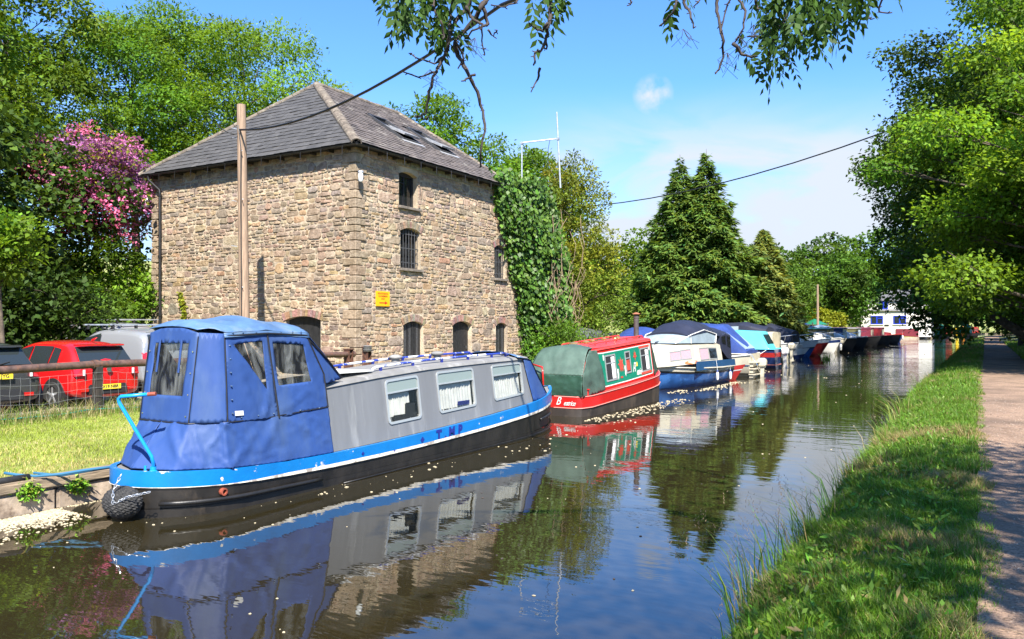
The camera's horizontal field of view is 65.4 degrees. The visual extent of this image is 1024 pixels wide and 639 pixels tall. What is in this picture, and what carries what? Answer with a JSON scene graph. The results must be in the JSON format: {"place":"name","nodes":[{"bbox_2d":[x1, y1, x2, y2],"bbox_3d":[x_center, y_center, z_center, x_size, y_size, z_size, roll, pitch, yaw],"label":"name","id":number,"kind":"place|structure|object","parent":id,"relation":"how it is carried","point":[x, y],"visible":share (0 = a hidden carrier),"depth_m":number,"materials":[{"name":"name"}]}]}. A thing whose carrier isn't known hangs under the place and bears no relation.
{"place":"outdoors","nodes":[
{"label":"outdoors","id":0,"kind":"place"},
{"bbox_2d":[0,411,139,477],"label":"lawn grass","id":1,"kind":"structure","parent":0,"point":[53,435],"depth_m":11.67,"materials":[{"name":"plant"}]},
{"bbox_2d":[0,373,304,417],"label":"car park","id":2,"kind":"structure","parent":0,"point":[73,399],"depth_m":17.55,"materials":[{"name":"asphalt"}]},
{"bbox_2d":[0,343,42,410],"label":"parked car","id":3,"kind":"object","parent":2,"relation":"on","point":[10,355],"visible":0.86,"depth_m":15.46,"materials":[{"name":"grey"}]},
{"bbox_2d":[22,337,138,407],"bbox_3d":[-10.091,1.139,17.780,3.640,1.507,1.940,0,-1,30],"label":"parked car","id":4,"kind":"object","parent":2,"relation":"on","point":[55,351],"visible":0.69,"depth_m":16.80,"materials":[{"name":"red metal"}]},
{"bbox_2d":[84,324,188,385],"bbox_3d":[-10.574,1.028,21.960,4.245,1.805,2.160,0,-1,33],"label":"parked car","id":5,"kind":"object","parent":2,"relation":"on","point":[134,340],"visible":0.09,"depth_m":20.75,"materials":[{"name":"silver metal"}]},
{"bbox_2d":[0,334,997,638],"bbox_3d":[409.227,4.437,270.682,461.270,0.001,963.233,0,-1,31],"label":"canal water","id":6,"kind":"structure","parent":0,"point":[558,530],"depth_m":8.08,"materials":[{"name":"blue liquid"}]},
{"bbox_2d":[0,464,111,518],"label":"quay wall","id":7,"kind":"structure","parent":6,"relation":"in","point":[56,494],"depth_m":9.38,"materials":[{"name":"concrete"}]},
{"bbox_2d":[0,474,30,483],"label":"edge pipe","id":8,"kind":"object","parent":7,"relation":"on","point":[10,479],"visible":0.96,"depth_m":9.06,"materials":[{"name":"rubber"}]},
{"bbox_2d":[8,477,46,503],"bbox_3d":[-5.550,1.963,9.124,0.181,0.333,0.411,0,-1,31],"label":"fern","id":9,"kind":"object","parent":7,"relation":"attached to","point":[29,493],"visible":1,"depth_m":9.12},
{"bbox_2d":[62,474,95,496],"bbox_3d":[-5.246,2.001,9.640,0.189,0.322,0.449,0,-1,31],"label":"fern","id":10,"kind":"object","parent":7,"relation":"attached to","point":[76,484],"visible":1,"depth_m":9.61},
{"bbox_2d":[109,315,551,517],"bbox_3d":[-1.784,1.293,13.416,1.756,2.641,10.376,0,-1,31],"label":"narrowboat","id":11,"kind":"object","parent":6,"relation":"on","point":[220,423],"visible":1,"depth_m":10.34,"materials":[{"name":"fabric"}]},
{"bbox_2d":[4,466,108,477],"bbox_3d":[-5.249,1.803,9.413,1.285,0.121,0.176,0,-1,-19],"label":"mooring rope","id":12,"kind":"object","parent":11,"relation":"attached to","point":[41,474],"visible":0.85,"depth_m":9.36,"materials":[{"name":"blue"}]},
{"bbox_2d":[101,473,150,518],"bbox_3d":[-4.245,1.944,8.804,0.694,0.517,0.377,0,-1,31],"label":"rope fender","id":13,"kind":"object","parent":11,"relation":"hanging from","point":[120,502],"visible":1,"depth_m":8.71,"materials":[{"name":"fabric"}]},
{"bbox_2d":[385,375,421,424],"bbox_3d":[-1.706,1.246,12.338,0.182,0.737,0.820,0,-1,31],"label":"window","id":14,"kind":"structure","parent":11,"relation":"in","point":[399,407],"depth_m":12.34,"materials":[{"name":"silver metal"}]},
{"bbox_2d":[436,368,476,412],"bbox_3d":[-0.971,1.209,13.577,0.182,0.736,1.100,0,-1,31],"label":"window","id":15,"kind":"structure","parent":11,"relation":"in","point":[453,386],"depth_m":13.60,"materials":[{"name":"silver metal"}]},
{"bbox_2d":[491,362,523,400],"bbox_3d":[-0.109,1.170,15.031,0.182,0.695,1.080,0,-1,31],"label":"window","id":16,"kind":"structure","parent":11,"relation":"in","point":[505,380],"depth_m":15.06,"materials":[{"name":"glass"}]},
{"bbox_2d":[0,348,936,632],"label":"floating blossom","id":17,"kind":"object","parent":6,"relation":"on","point":[36,516],"visible":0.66,"depth_m":8.96,"materials":[{"name":"plant"}]},
{"bbox_2d":[532,312,659,416],"bbox_3d":[2.615,1.234,21.884,1.718,2.902,6.512,0,-1,31],"label":"narrowboat","id":18,"kind":"object","parent":6,"relation":"on","point":[593,377],"visible":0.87,"depth_m":19.86,"materials":[{"name":"red"}]},
{"bbox_2d":[604,354,617,381],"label":"window","id":19,"kind":"structure","parent":18,"relation":"in","point":[610,361],"depth_m":20.52,"materials":[{"name":"glass"}]},
{"bbox_2d":[624,351,631,373],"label":"window","id":20,"kind":"structure","parent":18,"relation":"in","point":[627,353],"depth_m":21.51,"materials":[{"name":"red glass"}]},
{"bbox_2d":[639,345,651,374],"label":"window","id":21,"kind":"structure","parent":18,"relation":"in","point":[644,352],"depth_m":22.57,"materials":[{"name":"paint"}]},
{"bbox_2d":[618,327,654,336],"bbox_3d":[6.663,1.568,39.050,2.284,2.423,5.610,0,-1,25],"label":"cabin cruiser","id":22,"kind":"object","parent":6,"relation":"on","point":[643,331],"visible":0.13,"depth_m":37.34,"materials":[{"name":"blue fabric"}]},
{"bbox_2d":[644,320,735,389],"bbox_3d":[6.092,1.356,29.113,2.234,2.681,6.312,0,-1,35],"label":"cabin cruiser","id":23,"kind":"object","parent":6,"relation":"on","point":[688,353],"visible":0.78,"depth_m":28.21,"materials":[{"name":"white paint"}]},
{"bbox_2d":[669,350,681,360],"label":"window","id":24,"kind":"structure","parent":23,"relation":"in","point":[674,355],"depth_m":27.01,"materials":[{"name":"pink glass"}]},
{"bbox_2d":[699,347,709,359],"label":"window","id":25,"kind":"structure","parent":23,"relation":"in","point":[704,355],"depth_m":28.62,"materials":[{"name":"pink glass"}]},
{"bbox_2d":[702,323,766,376],"bbox_3d":[7.994,1.487,35.768,6.740,2.700,2.334,0,-1,31],"label":"cabin cruiser","id":26,"kind":"object","parent":6,"relation":"on","point":[755,365],"visible":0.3,"depth_m":34.04,"materials":[{"name":"blue paint"}]},
{"bbox_2d":[732,354,751,378],"bbox_3d":[7.429,1.830,33.193,5.006,1.802,1.784,0,-1,29],"label":"motor boat","id":27,"kind":"object","parent":6,"relation":"on","point":[741,361],"visible":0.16,"depth_m":32.08,"materials":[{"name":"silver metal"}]},
{"bbox_2d":[721,322,795,362],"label":"cabin cruiser","id":28,"kind":"object","parent":6,"relation":"on","point":[775,337],"visible":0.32,"depth_m":47.14,"materials":[{"name":"white plastic"}]},
{"bbox_2d":[735,330,789,368],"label":"cabin cruiser","id":29,"kind":"object","parent":6,"relation":"on","point":[761,342],"visible":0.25,"depth_m":40.88,"materials":[{"name":"teal"}]},
{"bbox_2d":[757,323,802,348],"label":"cabin cruiser","id":30,"kind":"object","parent":6,"relation":"on","point":[793,337],"visible":0.23,"depth_m":53.59,"materials":[{"name":"black fabric"}]},
{"bbox_2d":[793,348,808,358],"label":"dinghy","id":31,"kind":"object","parent":6,"relation":"on","point":[799,353],"visible":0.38,"depth_m":51.96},
{"bbox_2d":[799,334,817,356],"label":"cabin cruiser","id":32,"kind":"object","parent":6,"relation":"on","point":[810,345],"visible":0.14,"depth_m":54.97,"materials":[{"name":"blue paint"}]},
{"bbox_2d":[799,331,831,355],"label":"cabin cruiser","id":33,"kind":"object","parent":6,"relation":"on","point":[820,347],"visible":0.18,"depth_m":57.70,"materials":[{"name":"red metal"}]},
{"bbox_2d":[812,332,841,352],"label":"cabin cruiser","id":34,"kind":"object","parent":6,"relation":"on","point":[832,345],"visible":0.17,"depth_m":63.15,"materials":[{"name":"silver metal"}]},
{"bbox_2d":[816,332,846,351],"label":"cabin cruiser","id":35,"kind":"object","parent":6,"relation":"on","point":[825,336],"visible":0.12,"depth_m":66.28,"materials":[{"name":"black paint"}]},
{"bbox_2d":[807,327,857,350],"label":"narrowboat","id":36,"kind":"object","parent":6,"relation":"on","point":[848,344],"visible":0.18,"depth_m":68.92,"materials":[{"name":"green paint"}]},
{"bbox_2d":[827,327,868,348],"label":"narrowboat","id":37,"kind":"object","parent":6,"relation":"on","point":[861,342],"visible":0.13,"depth_m":76.26,"materials":[{"name":"black metal"}]},
{"bbox_2d":[812,322,891,344],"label":"narrowboat","id":38,"kind":"object","parent":6,"relation":"on","point":[883,340],"visible":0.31,"depth_m":90.79,"materials":[{"name":"red paint"}]},
{"bbox_2d":[832,327,880,346],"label":"narrowboat","id":39,"kind":"object","parent":6,"relation":"on","point":[873,341],"visible":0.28,"depth_m":83.55,"materials":[{"name":"green paint"}]},
{"bbox_2d":[827,323,901,343],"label":"narrowboat","id":40,"kind":"object","parent":6,"relation":"on","point":[879,331],"visible":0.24,"depth_m":98.81,"materials":[{"name":"black metal"}]},
{"bbox_2d":[1,0,1002,273],"label":"sky","id":41,"kind":"structure","parent":0,"point":[633,102],"materials":[{"name":"blue"}]},
{"bbox_2d":[0,259,1008,477],"bbox_3d":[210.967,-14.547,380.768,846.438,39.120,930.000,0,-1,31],"label":"lawn ground","id":42,"kind":"structure","parent":0,"point":[128,434],"depth_m":11.54,"materials":[{"name":"plant"}]},
{"bbox_2d":[0,100,23,211],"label":"sycamore tree","id":43,"kind":"object","parent":42,"relation":"on","point":[14,134],"visible":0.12,"depth_m":29.82,"materials":[{"name":"green plant"}]},
{"bbox_2d":[0,105,39,257],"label":"sycamore tree","id":44,"kind":"object","parent":42,"relation":"on","point":[13,144],"visible":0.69,"depth_m":25.05,"materials":[{"name":"green plant"}]},
{"bbox_2d":[0,205,56,342],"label":"hawthorn bush","id":45,"kind":"object","parent":42,"relation":"on","point":[14,230],"visible":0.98,"depth_m":20.90,"materials":[{"name":"green plant"}]},
{"bbox_2d":[0,0,69,180],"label":"ash tree","id":46,"kind":"object","parent":42,"relation":"on","point":[23,85],"visible":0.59,"depth_m":34.71,"materials":[{"name":"green plant"}]},
{"bbox_2d":[1,260,123,348],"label":"laurel bush","id":47,"kind":"object","parent":42,"relation":"on","point":[26,322],"visible":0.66,"depth_m":25.47,"materials":[{"name":"green plant"}]},
{"bbox_2d":[0,0,130,197],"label":"ash tree","id":48,"kind":"object","parent":42,"relation":"on","point":[58,79],"visible":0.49,"depth_m":40.08,"materials":[{"name":"green plant"}]},
{"bbox_2d":[0,394,140,427],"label":"tall grass","id":49,"kind":"structure","parent":42,"relation":"on","point":[59,416],"depth_m":14.75,"materials":[{"name":"plant"}]},
{"bbox_2d":[0,106,151,339],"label":"sycamore tree","id":50,"kind":"object","parent":42,"relation":"on","point":[78,218],"visible":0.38,"depth_m":29.90,"materials":[{"name":"green plant"}]},
{"bbox_2d":[15,120,155,292],"bbox_3d":[-17.160,-2.977,32.591,6.041,10.382,6.116,0,-1,-26],"label":"judas tree","id":51,"kind":"object","parent":42,"relation":"on","point":[113,158],"visible":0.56,"depth_m":31.82,"materials":[{"name":"pink plant"}]},
{"bbox_2d":[42,279,144,339],"bbox_3d":[-15.883,0.401,29.575,4.906,3.810,5.063,0,-1,31],"label":"laurel bush","id":52,"kind":"object","parent":42,"relation":"on","point":[119,305],"visible":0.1,"depth_m":29.39,"materials":[{"name":"green plant"}]},
{"bbox_2d":[50,230,164,325],"bbox_3d":[-15.867,-0.686,32.494,4.817,5.797,5.027,0,-1,31],"label":"elder bush","id":53,"kind":"object","parent":42,"relation":"on","point":[136,289],"visible":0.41,"depth_m":31.46,"materials":[{"name":"green plant"}]},
{"bbox_2d":[65,319,158,339],"bbox_3d":[-13.245,0.892,27.152,4.245,1.805,2.160,0,-1,31],"label":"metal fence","id":54,"kind":"object","parent":42,"relation":"on","point":[102,327],"visible":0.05,"depth_m":26.77,"materials":[{"name":"silver metal"}]},
{"bbox_2d":[23,0,237,323],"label":"ash tree","id":55,"kind":"object","parent":42,"relation":"on","point":[149,38],"visible":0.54,"depth_m":43.71,"materials":[{"name":"green plant"}]},
{"bbox_2d":[0,351,355,419],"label":"rail fence","id":56,"kind":"object","parent":42,"relation":"on","point":[97,366],"visible":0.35,"depth_m":15.42,"materials":[{"name":"brown metal"}]},
{"bbox_2d":[123,13,352,186],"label":"ash tree","id":57,"kind":"object","parent":42,"relation":"on","point":[226,32],"visible":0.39,"depth_m":45.72,"materials":[{"name":"green plant"}]},
{"bbox_2d":[231,104,250,361],"bbox_3d":[-8.359,-2.371,24.719,0.588,8.628,0.375,0,-1,31],"label":"telegraph pole","id":58,"kind":"object","parent":42,"relation":"on","point":[243,267],"visible":0.81,"depth_m":24.64,"materials":[{"name":"brown"}]},
{"bbox_2d":[239,0,514,130],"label":"overhead cable","id":59,"kind":"object","parent":58,"relation":"attached to","point":[493,10],"visible":0.88,"depth_m":16.04,"materials":[{"name":"black plastic"}]},
{"bbox_2d":[137,82,526,373],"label":"stone warehouse","id":60,"kind":"structure","parent":42,"relation":"on","point":[410,223],"depth_m":29.51,"materials":[{"name":"beige"}]},
{"bbox_2d":[176,292,188,319],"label":"creeper","id":61,"kind":"object","parent":60,"relation":"attached to","point":[181,302],"visible":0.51,"depth_m":30.83,"materials":[{"name":"yellow plant"}]},
{"bbox_2d":[289,316,320,348],"bbox_3d":[-7.177,0.986,27.877,1.668,2.200,0.020,0,-1,31],"label":"door","id":62,"kind":"structure","parent":60,"relation":"in","point":[311,325],"depth_m":27.76,"materials":[{"name":"wood"}]},
{"bbox_2d":[376,291,389,306],"bbox_3d":[-4.471,-0.717,27.612,0.026,0.520,0.740,0,-1,31],"label":"notice sign","id":63,"kind":"object","parent":60,"relation":"attached to","point":[382,298],"visible":1,"depth_m":27.59,"materials":[{"name":"yellow"}]},
{"bbox_2d":[398,172,420,211],"bbox_3d":[-3.826,-4.660,29.018,0.390,1.370,1.260,0,-1,31],"label":"window","id":64,"kind":"structure","parent":60,"relation":"in","point":[405,181],"depth_m":29.19,"materials":[{"name":"black glass"}]},
{"bbox_2d":[399,228,423,272],"bbox_3d":[-3.765,-2.534,29.103,0.390,1.580,1.340,0,-1,31],"label":"window","id":65,"kind":"structure","parent":60,"relation":"in","point":[408,249],"depth_m":29.22,"materials":[{"name":"black glass"}]},
{"bbox_2d":[403,322,426,360],"bbox_3d":[-3.673,0.792,29.230,0.390,1.450,1.340,0,-1,31],"label":"window","id":66,"kind":"structure","parent":60,"relation":"in","point":[411,330],"depth_m":29.24,"materials":[{"name":"grey glass"}]},
{"bbox_2d":[453,321,467,355],"bbox_3d":[-2.078,1.096,32.077,0.065,2.050,1.119,0,-1,31],"label":"door","id":67,"kind":"structure","parent":60,"relation":"in","point":[460,329],"depth_m":32.11,"materials":[{"name":"wood"}]},
{"bbox_2d":[494,246,507,281],"bbox_3d":[-0.591,-2.429,34.452,0.390,1.540,1.060,0,-1,31],"label":"window","id":68,"kind":"structure","parent":60,"relation":"in","point":[498,262],"depth_m":34.50,"materials":[{"name":"grey glass"}]},
{"bbox_2d":[496,323,509,353],"bbox_3d":[-0.530,0.852,34.527,0.390,1.420,1.060,0,-1,31],"label":"window","id":69,"kind":"structure","parent":60,"relation":"in","point":[499,327],"depth_m":34.64,"materials":[{"name":"grey glass"}]},
{"bbox_2d":[488,165,585,361],"bbox_3d":[1.372,-1.995,36.259,1.881,9.330,7.475,0,-1,31],"label":"ivy","id":70,"kind":"object","parent":60,"relation":"attached to","point":[530,223],"visible":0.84,"depth_m":35.58,"materials":[{"name":"green plant"}]},
{"bbox_2d":[343,348,353,367],"bbox_3d":[-4.430,1.360,21.628,0.230,1.145,0.190,0,-1,31],"label":"iron post","id":71,"kind":"object","parent":42,"relation":"on","point":[348,359],"visible":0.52,"depth_m":21.58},
{"bbox_2d":[362,345,371,365],"bbox_3d":[-4.049,1.333,22.309,0.290,1.212,0.263,0,-1,31],"label":"iron post","id":72,"kind":"object","parent":42,"relation":"on","point":[366,352],"visible":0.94,"depth_m":22.29,"materials":[{"name":"brown metal"}]},
{"bbox_2d":[383,87,513,175],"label":"ash tree","id":73,"kind":"object","parent":42,"relation":"on","point":[441,118],"visible":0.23,"depth_m":58.14,"materials":[{"name":"green plant"}]},
{"bbox_2d":[456,131,544,183],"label":"ash tree","id":74,"kind":"object","parent":42,"relation":"on","point":[493,154],"visible":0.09,"depth_m":63.55,"materials":[{"name":"green plant"}]},
{"bbox_2d":[488,145,588,266],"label":"ash tree","id":75,"kind":"object","parent":42,"relation":"on","point":[534,155],"visible":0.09,"depth_m":59.00,"materials":[{"name":"green plant"}]},
{"bbox_2d":[520,112,560,302],"bbox_3d":[1.322,-3.741,36.639,1.897,11.602,0.163,0,0,2],"label":"aerial mast","id":76,"kind":"object","parent":42,"relation":"on","point":[557,139],"visible":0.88,"depth_m":36.65,"materials":[{"name":"white"}]},
{"bbox_2d":[518,317,589,358],"bbox_3d":[2.020,1.242,36.453,3.857,2.974,3.756,0,-1,31],"label":"bramble bush","id":77,"kind":"object","parent":42,"relation":"on","point":[562,339],"visible":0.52,"depth_m":35.80,"materials":[{"name":"green plant"}]},
{"bbox_2d":[539,148,639,340],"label":"golden cypress","id":78,"kind":"object","parent":42,"relation":"on","point":[590,285],"visible":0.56,"depth_m":41.55,"materials":[{"name":"plant"}]},
{"bbox_2d":[568,325,614,342],"bbox_3d":[3.184,1.438,38.477,4.054,2.616,3.944,0,-1,31],"label":"bramble bush","id":79,"kind":"object","parent":42,"relation":"on","point":[593,334],"visible":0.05,"depth_m":38.22,"materials":[{"name":"green plant"}]},
{"bbox_2d":[573,328,616,340],"bbox_3d":[4.047,1.434,41.306,2.100,2.040,5.402,0,-1,37],"label":"bush","id":80,"kind":"object","parent":42,"relation":"on","point":[599,331],"visible":0.07,"depth_m":39.99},
{"bbox_2d":[574,235,631,328],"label":"field maple","id":81,"kind":"object","parent":42,"relation":"on","point":[613,289],"visible":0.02,"depth_m":72.66,"materials":[{"name":"green plant"}]},
{"bbox_2d":[598,227,656,330],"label":"field maple","id":82,"kind":"object","parent":42,"relation":"on","point":[632,249],"visible":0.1,"depth_m":74.85,"materials":[{"name":"green plant"}]},
{"bbox_2d":[607,151,786,331],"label":"cypress tree","id":83,"kind":"object","parent":42,"relation":"on","point":[694,269],"visible":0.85,"depth_m":56.42,"materials":[{"name":"green plant"}]},
{"bbox_2d":[730,229,815,340],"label":"cypress tree","id":84,"kind":"object","parent":42,"relation":"on","point":[773,270],"visible":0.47,"depth_m":57.00,"materials":[{"name":"green plant"}]},
{"bbox_2d":[776,242,826,321],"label":"oak tree","id":85,"kind":"object","parent":42,"relation":"on","point":[800,258],"visible":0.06,"depth_m":122.72,"materials":[{"name":"green plant"}]},
{"bbox_2d":[783,262,822,320],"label":"oak tree","id":86,"kind":"object","parent":42,"relation":"on","point":[806,291],"visible":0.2,"depth_m":107.65,"materials":[{"name":"green plant"}]},
{"bbox_2d":[809,305,848,326],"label":"garden hedge","id":87,"kind":"object","parent":42,"relation":"on","point":[833,321],"visible":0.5,"depth_m":128.04,"materials":[{"name":"yellow plant"}]},
{"bbox_2d":[789,231,883,325],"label":"oak tree","id":88,"kind":"object","parent":42,"relation":"on","point":[816,253],"visible":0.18,"depth_m":152.28,"materials":[{"name":"green plant"}]},
{"bbox_2d":[809,251,887,326],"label":"oak tree","id":89,"kind":"object","parent":42,"relation":"on","point":[844,282],"visible":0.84,"depth_m":130.13,"materials":[{"name":"green plant"}]},
{"bbox_2d":[846,226,928,318],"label":"oak tree","id":90,"kind":"object","parent":42,"relation":"on","point":[867,252],"visible":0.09,"depth_m":156.02,"materials":[{"name":"green plant"}]},
{"bbox_2d":[859,289,933,336],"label":"white house","id":91,"kind":"structure","parent":42,"relation":"on","point":[892,322],"depth_m":134.28,"materials":[{"name":"paint"}]},
{"bbox_2d":[870,316,883,324],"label":"window","id":92,"kind":"structure","parent":91,"relation":"in","point":[875,320],"depth_m":135.23,"materials":[{"name":"blue"}]},
{"bbox_2d":[721,335,1022,638],"bbox_3d":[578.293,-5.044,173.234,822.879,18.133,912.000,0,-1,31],"label":"bank ground","id":93,"kind":"structure","parent":0,"point":[1003,338],"depth_m":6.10,"materials":[{"name":"green plant"}]},
{"bbox_2d":[372,0,902,167],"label":"ash tree","id":94,"kind":"object","parent":93,"relation":"on","point":[825,18],"visible":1,"depth_m":5.01,"materials":[{"name":"green plant"}]},
{"bbox_2d":[686,355,950,637],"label":"water rushes","id":95,"kind":"object","parent":93,"relation":"on","point":[747,583],"visible":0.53,"depth_m":6.74,"materials":[{"name":"plant"}]},
{"bbox_2d":[667,397,881,616],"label":"seed heads","id":96,"kind":"object","parent":95,"relation":"attached to","point":[759,523],"visible":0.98,"depth_m":6.71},
{"bbox_2d":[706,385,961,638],"bbox_3d":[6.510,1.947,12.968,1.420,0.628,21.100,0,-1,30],"label":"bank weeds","id":97,"kind":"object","parent":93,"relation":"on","point":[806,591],"visible":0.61,"depth_m":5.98,"materials":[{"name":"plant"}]},
{"bbox_2d":[828,386,993,501],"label":"bank grass","id":98,"kind":"structure","parent":93,"relation":"on","point":[968,457],"depth_m":11.73,"materials":[{"name":"plant"}]},
{"bbox_2d":[846,0,1023,341],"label":"lime tree","id":99,"kind":"object","parent":93,"relation":"on","point":[1015,328],"visible":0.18,"depth_m":39.78,"materials":[{"name":"green plant"}]},
{"bbox_2d":[849,0,1023,319],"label":"hornbeam tree","id":100,"kind":"object","parent":93,"relation":"on","point":[997,155],"visible":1,"depth_m":29.69,"materials":[{"name":"green plant"}]},
{"bbox_2d":[594,77,1022,205],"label":"overhead cable","id":101,"kind":"object","parent":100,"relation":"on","point":[767,170],"visible":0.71,"depth_m":45.10,"materials":[{"name":"black plastic"}]},
{"bbox_2d":[849,29,1023,345],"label":"lime tree","id":102,"kind":"object","parent":93,"relation":"on","point":[949,330],"visible":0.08,"depth_m":59.50,"materials":[{"name":"green plant"}]},
{"bbox_2d":[902,349,984,398],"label":"bank grass","id":103,"kind":"structure","parent":93,"relation":"on","point":[961,369],"depth_m":27.52,"materials":[{"name":"plant"}]},
{"bbox_2d":[953,336,984,354],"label":"bank grass","id":104,"kind":"structure","parent":93,"relation":"on","point":[977,344],"depth_m":63.91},
{"bbox_2d":[927,0,1023,255],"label":"lime tree","id":105,"kind":"object","parent":93,"relation":"on","point":[958,3],"visible":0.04,"depth_m":40.48,"materials":[{"name":"green plant"}]},
{"bbox_2d":[1003,340,1023,359],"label":"verge grass","id":106,"kind":"structure","parent":93,"relation":"on","point":[1014,346],"depth_m":55.53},
{"bbox_2d":[976,334,1023,638],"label":"towpath","id":107,"kind":"structure","parent":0,"point":[1003,370],"depth_m":8.54,"materials":[{"name":"gravel"}]},
{"bbox_2d":[952,415,1023,634],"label":"path litter","id":108,"kind":"object","parent":107,"relation":"on","point":[1001,514],"visible":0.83,"depth_m":7.22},
{"bbox_2d":[967,397,1023,636],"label":"path grit","id":109,"kind":"object","parent":107,"relation":"on","point":[1004,501],"visible":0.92,"depth_m":7.91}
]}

